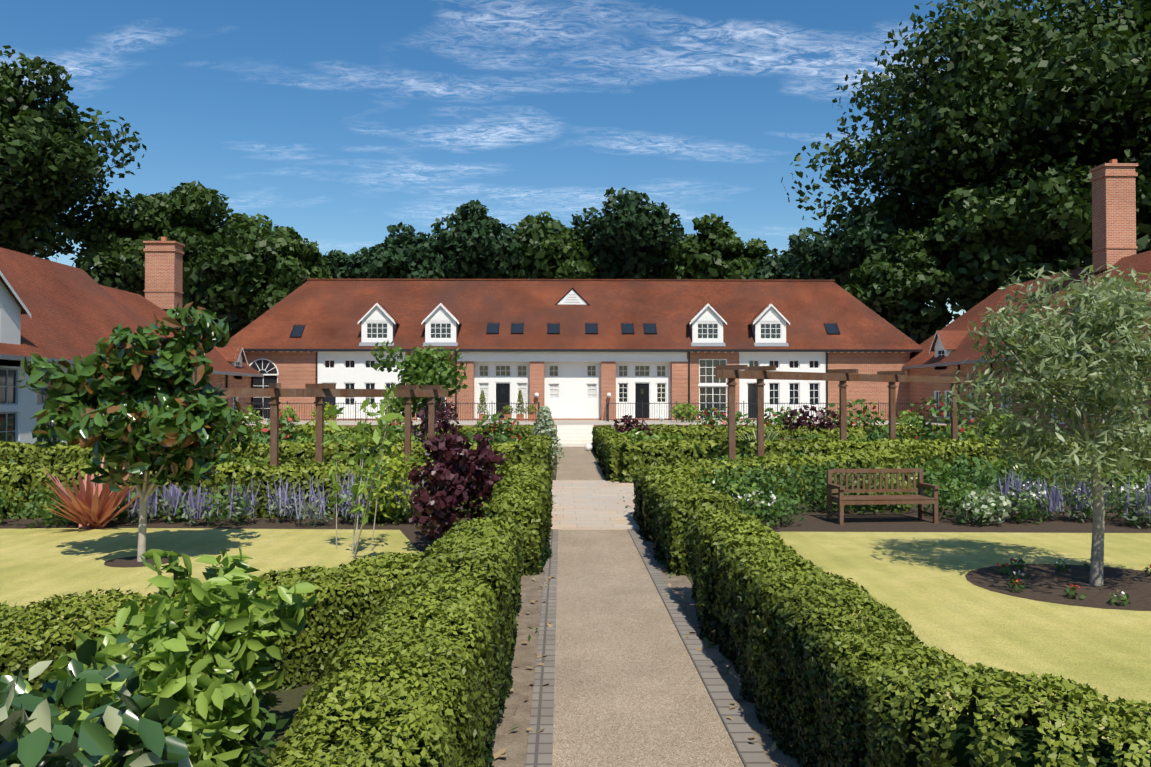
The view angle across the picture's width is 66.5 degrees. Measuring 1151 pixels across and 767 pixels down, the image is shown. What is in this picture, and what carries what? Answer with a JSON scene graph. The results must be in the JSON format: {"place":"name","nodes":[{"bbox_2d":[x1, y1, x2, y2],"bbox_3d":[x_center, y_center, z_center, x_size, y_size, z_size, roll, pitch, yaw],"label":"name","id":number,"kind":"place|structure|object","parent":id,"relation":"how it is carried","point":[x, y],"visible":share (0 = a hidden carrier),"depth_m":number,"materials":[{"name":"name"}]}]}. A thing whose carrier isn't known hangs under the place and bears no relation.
{"place":"outdoors","nodes":[
{"label":"outdoors","id":0,"kind":"place"},
{"bbox_2d":[189,382,447,396],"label":"pergola beams","id":1,"kind":"structure","parent":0,"point":[310,390],"depth_m":20.78,"materials":[{"name":"brown wood"}]},
{"bbox_2d":[0,0,1123,339],"label":"sky","id":2,"kind":"structure","parent":0,"point":[338,123],"materials":[{"name":"blue"}]},
{"bbox_2d":[225,278,923,420],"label":"building","id":3,"kind":"structure","parent":0,"point":[572,349],"depth_m":50.43,"materials":[{"name":"brick"}]},
{"bbox_2d":[557,425,592,446],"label":"terrace steps","id":4,"kind":"structure","parent":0,"point":[575,435],"depth_m":40.76,"materials":[{"name":"stone"}]},
{"bbox_2d":[491,447,816,766],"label":"garden path","id":5,"kind":"structure","parent":0,"point":[629,675],"depth_m":7.31,"materials":[{"name":"beige gravel"}]},
{"bbox_2d":[493,446,785,766],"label":"path litter","id":6,"kind":"object","parent":5,"relation":"on","point":[502,751],"visible":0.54,"depth_m":7.41,"materials":[{"name":"brown plant"}]},
{"bbox_2d":[227,448,1125,766],"bbox_3d":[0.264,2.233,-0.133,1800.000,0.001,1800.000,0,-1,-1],"label":"ground","id":7,"kind":"structure","parent":0,"point":[287,704],"depth_m":6.50,"materials":[{"name":"brown soil"}]},
{"bbox_2d":[0,45,146,259],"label":"tree","id":8,"kind":"object","parent":7,"relation":"on","point":[48,157],"visible":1,"depth_m":52.07,"materials":[{"name":"green plant"}]},
{"bbox_2d":[0,237,262,446],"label":"wing","id":9,"kind":"structure","parent":7,"relation":"on","point":[53,310],"depth_m":33.54,"materials":[{"name":"red tile"}]},
{"bbox_2d":[15,302,253,561],"bbox_3d":[-5.963,0.694,12.016,2.915,3.674,2.627,0,-1,-1],"label":"magnolia tree","id":10,"kind":"object","parent":7,"relation":"on","point":[163,421],"visible":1,"depth_m":11.68,"materials":[{"name":"green plant"}]},
{"bbox_2d":[63,180,241,315],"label":"tree","id":11,"kind":"object","parent":7,"relation":"on","point":[111,238],"visible":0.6,"depth_m":58.50,"materials":[{"name":"green plant"}]},
{"bbox_2d":[0,546,318,766],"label":"shrubs","id":12,"kind":"object","parent":7,"relation":"on","point":[188,692],"visible":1,"depth_m":4.70,"materials":[{"name":"green plant"}]},
{"bbox_2d":[0,551,447,712],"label":"hedge","id":13,"kind":"object","parent":7,"relation":"on","point":[339,612],"visible":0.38,"depth_m":6.81,"materials":[{"name":"green plant"}]},
{"bbox_2d":[167,223,306,338],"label":"tree","id":14,"kind":"object","parent":7,"relation":"on","point":[238,280],"visible":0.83,"depth_m":55.46,"materials":[{"name":"green plant"}]},
{"bbox_2d":[0,438,536,474],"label":"hedge","id":15,"kind":"object","parent":7,"relation":"on","point":[24,454],"visible":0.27,"depth_m":23.41,"materials":[{"name":"green plant"}]},
{"bbox_2d":[0,460,553,575],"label":"hedge","id":16,"kind":"object","parent":7,"relation":"on","point":[522,494],"visible":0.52,"depth_m":16.20,"materials":[{"name":"green plant"}]},
{"bbox_2d":[225,213,332,289],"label":"tree","id":17,"kind":"object","parent":7,"relation":"on","point":[290,244],"visible":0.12,"depth_m":69.85,"materials":[{"name":"green plant"}]},
{"bbox_2d":[320,249,352,278],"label":"tree","id":18,"kind":"object","parent":7,"relation":"on","point":[334,262],"visible":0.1,"depth_m":77.53,"materials":[{"name":"green plant"}]},
{"bbox_2d":[269,397,435,474],"bbox_3d":[-5.824,1.457,21.517,6.243,2.250,1.037,1,-1,-43],"label":"pergola","id":19,"kind":"object","parent":7,"relation":"on","point":[274,402],"visible":0.6,"depth_m":20.72,"materials":[{"name":"brown wood"}]},
{"bbox_2d":[329,249,399,278],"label":"tree","id":20,"kind":"object","parent":7,"relation":"on","point":[343,274],"visible":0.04,"depth_m":77.50,"materials":[{"name":"green plant"}]},
{"bbox_2d":[227,423,534,446],"bbox_3d":[-9.864,2.352,39.303,17.417,1.235,1.226,0,-1,-1],"label":"hedge","id":21,"kind":"object","parent":7,"relation":"on","point":[525,432],"visible":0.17,"depth_m":39.01,"materials":[{"name":"green plant"}]},
{"bbox_2d":[265,515,524,766],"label":"hedge","id":22,"kind":"object","parent":7,"relation":"on","point":[433,692],"visible":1,"depth_m":4.43,"materials":[{"name":"green plant"}]},
{"bbox_2d":[347,221,483,278],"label":"tree","id":23,"kind":"object","parent":7,"relation":"on","point":[404,255],"visible":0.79,"depth_m":75.90,"materials":[{"name":"green plant"}]},
{"bbox_2d":[418,199,531,278],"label":"tree","id":24,"kind":"object","parent":7,"relation":"on","point":[474,234],"visible":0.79,"depth_m":77.17,"materials":[{"name":"green plant"}]},
{"bbox_2d":[518,434,553,473],"bbox_3d":[-1.138,2.125,25.845,1.012,1.228,5.269,0,-1,-1],"label":"hedge","id":25,"kind":"object","parent":7,"relation":"on","point":[541,451],"visible":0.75,"depth_m":23.37,"materials":[{"name":"green plant"}]},
{"bbox_2d":[509,211,594,278],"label":"tree","id":26,"kind":"object","parent":7,"relation":"on","point":[555,249],"visible":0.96,"depth_m":79.06,"materials":[{"name":"green plant"}]},
{"bbox_2d":[0,528,1150,752],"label":"lawns","id":27,"kind":"structure","parent":7,"relation":"on","point":[928,590],"depth_m":11.33,"materials":[{"name":"green plant"}]},
{"bbox_2d":[0,382,1150,605],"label":"border planting","id":28,"kind":"object","parent":7,"relation":"on","point":[456,474],"visible":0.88,"depth_m":15.24,"materials":[{"name":"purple plant"}]},
{"bbox_2d":[0,504,1150,610],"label":"soil beds","id":29,"kind":"object","parent":7,"relation":"on","point":[1046,582],"visible":0.54,"depth_m":14.97,"materials":[{"name":"brown soil"}]},
{"bbox_2d":[827,468,939,524],"bbox_3d":[5.518,2.025,15.796,1.820,0.930,0.660,0,-1,-5],"label":"garden bench","id":30,"kind":"object","parent":29,"relation":"on","point":[841,499],"visible":0.96,"depth_m":15.99,"materials":[{"name":"brown wood"}]},
{"bbox_2d":[0,395,1150,488],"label":"planting","id":31,"kind":"object","parent":7,"relation":"on","point":[544,424],"visible":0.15,"depth_m":35.92,"materials":[{"name":"green plant"}]},
{"bbox_2d":[487,393,664,450],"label":"lamps","id":32,"kind":"object","parent":7,"relation":"on","point":[588,447],"visible":0.65,"depth_m":48.20,"materials":[{"name":"white glass"}]},
{"bbox_2d":[592,425,616,457],"bbox_3d":[1.215,2.303,35.928,1.055,1.215,7.427,0,-1,-1],"label":"hedge","id":33,"kind":"object","parent":7,"relation":"on","point":[597,430],"visible":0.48,"depth_m":34.64,"materials":[{"name":"green plant"}]},
{"bbox_2d":[242,420,972,436],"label":"terrace","id":34,"kind":"structure","parent":7,"relation":"on","point":[526,422],"depth_m":45.76,"materials":[{"name":"stone"}]},
{"bbox_2d":[479,414,534,420],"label":"planters","id":35,"kind":"object","parent":34,"relation":"on","point":[520,416],"visible":0.5,"depth_m":48.71,"materials":[{"name":"ceramic"}]},
{"bbox_2d":[476,390,536,413],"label":"potted plants","id":36,"kind":"object","parent":35,"relation":"in","point":[520,398],"depth_m":48.82,"materials":[{"name":"green plant"}]},
{"bbox_2d":[246,401,923,421],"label":"iron railings","id":37,"kind":"object","parent":34,"relation":"on","point":[607,407],"visible":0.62,"depth_m":47.32,"materials":[{"name":"black metal"}]},
{"bbox_2d":[902,159,1150,439],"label":"wing","id":38,"kind":"structure","parent":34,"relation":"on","point":[948,348],"depth_m":39.21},
{"bbox_2d":[587,244,627,278],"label":"tree","id":39,"kind":"object","parent":7,"relation":"on","point":[596,270],"visible":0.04,"depth_m":81.97,"materials":[{"name":"green plant"}]},
{"bbox_2d":[596,432,638,481],"bbox_3d":[1.257,2.127,26.516,1.112,1.266,7.012,0,-1,-1],"label":"hedge","id":40,"kind":"object","parent":7,"relation":"on","point":[608,449],"visible":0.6,"depth_m":24.10,"materials":[{"name":"green plant"}]},
{"bbox_2d":[569,187,686,278],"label":"tree","id":41,"kind":"object","parent":7,"relation":"on","point":[631,233],"visible":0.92,"depth_m":77.37,"materials":[{"name":"green plant"}]},
{"bbox_2d":[641,234,683,278],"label":"tree","id":42,"kind":"object","parent":7,"relation":"on","point":[645,276],"visible":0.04,"depth_m":84.14,"materials":[{"name":"green plant"}]},
{"bbox_2d":[650,213,770,278],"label":"tree","id":43,"kind":"object","parent":7,"relation":"on","point":[715,249],"visible":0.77,"depth_m":78.66,"materials":[{"name":"green plant"}]},
{"bbox_2d":[651,425,869,447],"bbox_3d":[6.883,2.210,32.973,8.194,1.302,1.163,0,-1,-1],"label":"hedge","id":44,"kind":"object","parent":7,"relation":"on","point":[689,433],"visible":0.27,"depth_m":32.63,"materials":[{"name":"green plant"}]},
{"bbox_2d":[741,248,813,279],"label":"tree","id":45,"kind":"object","parent":7,"relation":"on","point":[776,266],"visible":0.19,"depth_m":77.02,"materials":[{"name":"green plant"}]},
{"bbox_2d":[603,422,989,445],"bbox_3d":[9.945,2.355,39.624,17.711,1.230,1.218,0,-1,-1],"label":"hedge","id":46,"kind":"object","parent":7,"relation":"on","point":[907,432],"visible":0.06,"depth_m":39.32,"materials":[{"name":"green plant"}]},
{"bbox_2d":[782,238,836,283],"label":"tree","id":47,"kind":"object","parent":7,"relation":"on","point":[789,251],"depth_m":86.52,"materials":[{"name":"green plant"}]},
{"bbox_2d":[726,378,958,459],"bbox_3d":[7.953,1.283,24.667,11.243,2.700,0.319,1,-1,-40],"label":"pergola","id":48,"kind":"object","parent":7,"relation":"on","point":[760,384],"visible":0.71,"depth_m":24.11,"materials":[{"name":"brown wood"}]},
{"bbox_2d":[715,365,967,382],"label":"pergola right beams","id":49,"kind":"structure","parent":48,"relation":"on","point":[745,372],"depth_m":23.68,"materials":[{"name":"brown wood"}]},
{"bbox_2d":[632,435,1078,575],"bbox_3d":[7.849,2.073,21.335,4.320,1.205,24.586,-1,-1,39],"label":"hedge","id":50,"kind":"object","parent":7,"relation":"on","point":[671,496],"visible":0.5,"depth_m":14.80,"materials":[{"name":"green plant"}]},
{"bbox_2d":[787,210,924,288],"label":"tree","id":51,"kind":"object","parent":7,"relation":"on","point":[847,250],"visible":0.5,"depth_m":66.86,"materials":[{"name":"green plant"}]},
{"bbox_2d":[805,198,931,295],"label":"tree","id":52,"kind":"object","parent":7,"relation":"on","point":[840,282],"visible":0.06,"depth_m":78.27,"materials":[{"name":"green plant"}]},
{"bbox_2d":[618,436,1146,482],"bbox_3d":[9.587,2.052,23.428,16.961,1.309,1.173,0,-1,-2],"label":"hedge","id":53,"kind":"object","parent":7,"relation":"on","point":[649,453],"visible":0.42,"depth_m":22.97,"materials":[{"name":"green plant"}]},
{"bbox_2d":[840,229,956,344],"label":"tree","id":54,"kind":"object","parent":7,"relation":"on","point":[902,284],"visible":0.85,"depth_m":61.11,"materials":[{"name":"green plant"}]},
{"bbox_2d":[682,506,1150,766],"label":"hedge","id":55,"kind":"object","parent":7,"relation":"on","point":[845,691],"visible":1,"depth_m":4.67,"materials":[{"name":"green plant"}]},
{"bbox_2d":[781,0,1150,319],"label":"tree","id":56,"kind":"object","parent":7,"relation":"on","point":[1003,91],"visible":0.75,"depth_m":60.28,"materials":[{"name":"green plant"}]},
{"bbox_2d":[907,185,1067,318],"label":"tree","id":57,"kind":"object","parent":7,"relation":"on","point":[953,232],"visible":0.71,"depth_m":58.05,"materials":[{"name":"green plant"}]},
{"bbox_2d":[943,263,1150,585],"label":"olive tree","id":58,"kind":"object","parent":7,"relation":"on","point":[1117,310],"visible":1,"depth_m":10.26,"materials":[{"name":"green plant"}]},
{"bbox_2d":[946,162,1150,299],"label":"tree","id":59,"kind":"object","parent":7,"relation":"on","point":[1044,194],"visible":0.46,"depth_m":54.39,"materials":[{"name":"green plant"}]},
{"bbox_2d":[1119,118,1150,182],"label":"tree","id":60,"kind":"object","parent":7,"relation":"on","point":[1135,141],"visible":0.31,"depth_m":55.77,"materials":[{"name":"green plant"}]},
{"bbox_3d":[-4.233,2.435,25.401,1.700,0.420,1.600,0,-1,-1],"label":"timber planter","id":61,"kind":"object","parent":7,"relation":"on","visible":0},
{"bbox_2d":[368,341,467,440],"bbox_3d":[-4.532,0.546,25.615,2.855,3.605,3.263,0,-1,-1],"label":"planter tree","id":62,"kind":"object","parent":61,"relation":"in","point":[424,369],"visible":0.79,"depth_m":24.99,"materials":[{"name":"green plant"}]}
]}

